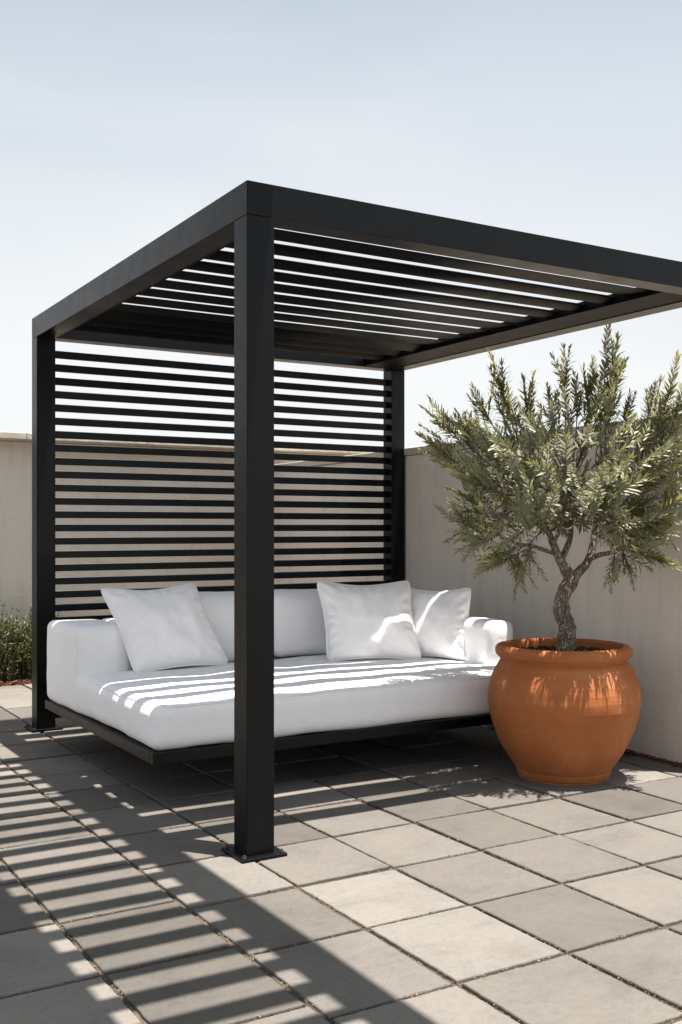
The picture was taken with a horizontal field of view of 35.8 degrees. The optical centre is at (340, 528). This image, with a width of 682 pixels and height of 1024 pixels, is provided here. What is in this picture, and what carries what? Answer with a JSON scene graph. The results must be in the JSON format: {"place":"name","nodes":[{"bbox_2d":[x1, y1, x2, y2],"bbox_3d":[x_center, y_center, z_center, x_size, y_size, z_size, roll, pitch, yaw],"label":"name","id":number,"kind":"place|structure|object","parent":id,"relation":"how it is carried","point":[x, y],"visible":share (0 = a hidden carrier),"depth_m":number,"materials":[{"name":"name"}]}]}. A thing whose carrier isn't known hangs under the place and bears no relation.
{"place":"outdoors","nodes":[
{"label":"outdoors","id":0,"kind":"place"},
{"bbox_2d":[3,604,73,679],"bbox_3d":[-2.384,0.921,8.472,0.737,0.722,0.471,0,0,-31],"label":"shrub","id":1,"kind":"object","parent":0,"point":[25,667],"visible":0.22,"depth_m":8.34,"materials":[{"name":"green plant"}]},
{"bbox_2d":[0,432,370,685],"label":"garden wall","id":2,"kind":"structure","parent":0,"point":[16,519],"depth_m":8.93,"materials":[{"name":"beige paint"}]},
{"bbox_2d":[0,684,681,1023],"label":"paving","id":3,"kind":"structure","parent":0,"point":[339,977],"depth_m":3.54,"materials":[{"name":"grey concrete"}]},
{"bbox_2d":[0,677,31,686],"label":"bark mulch","id":4,"kind":"object","parent":3,"relation":"on","point":[18,681],"visible":0.07,"depth_m":8.20,"materials":[{"name":"brown wood"}]},
{"bbox_2d":[45,589,512,764],"bbox_3d":[-0.269,0.776,5.768,2.246,0.850,1.673,0,0,-31],"label":"daybed","id":5,"kind":"object","parent":3,"relation":"on","point":[97,685],"visible":0.65,"depth_m":5.25,"materials":[{"name":"white fabric"}]},
{"bbox_2d":[101,583,227,672],"bbox_3d":[-0.931,0.522,5.624,0.653,0.445,0.271,0,0,-31],"label":"throw pillow","id":6,"kind":"object","parent":5,"relation":"on","point":[165,628],"visible":1,"depth_m":5.54,"materials":[{"name":"white fabric"}]},
{"bbox_2d":[317,581,420,660],"bbox_3d":[0.161,0.519,5.998,0.569,0.440,0.236,0,0,-12],"label":"throw pillow","id":7,"kind":"object","parent":5,"relation":"on","point":[368,621],"visible":1,"depth_m":5.93,"materials":[{"name":"white fabric"}]},
{"bbox_2d":[411,588,470,659],"bbox_3d":[0.529,0.538,6.073,0.449,0.403,0.189,0,0,22],"label":"throw pillow","id":8,"kind":"object","parent":5,"relation":"on","point":[439,617],"visible":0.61,"depth_m":6.00,"materials":[{"name":"white fabric"}]},
{"bbox_2d":[24,180,681,863],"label":"pergola","id":9,"kind":"object","parent":3,"relation":"on","point":[250,336],"visible":0.83,"depth_m":5.72,"materials":[{"name":"metal"}]},
{"bbox_2d":[488,638,640,784],"bbox_3d":[1.085,0.882,5.163,0.733,0.638,0.732,0,0,-31],"label":"plant pot","id":10,"kind":"object","parent":3,"relation":"on","point":[564,717],"visible":0.93,"depth_m":4.89,"materials":[{"name":"ceramic"}]},
{"bbox_2d":[415,321,681,650],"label":"olive tree","id":11,"kind":"object","parent":10,"relation":"on","point":[599,498],"visible":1,"depth_m":5.03,"materials":[{"name":"green plant"}]},
{"bbox_2d":[624,749,681,767],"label":"bark mulch","id":12,"kind":"object","parent":3,"relation":"on","point":[674,764],"visible":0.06,"depth_m":5.47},
{"bbox_2d":[0,0,681,447],"label":"sky","id":13,"kind":"structure","parent":0,"point":[121,121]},
{"label":"ground","id":14,"kind":"structure","parent":0,"visible":0},
{"bbox_2d":[0,600,28,684],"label":"shrub","id":15,"kind":"object","parent":14,"relation":"on","point":[8,667],"visible":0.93,"depth_m":8.26,"materials":[{"name":"green plant"}]},
{"bbox_2d":[274,416,681,762],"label":"garden wall","id":16,"kind":"structure","parent":14,"relation":"on","point":[643,621],"depth_m":6.35,"materials":[{"name":"beige paint"}]}
]}

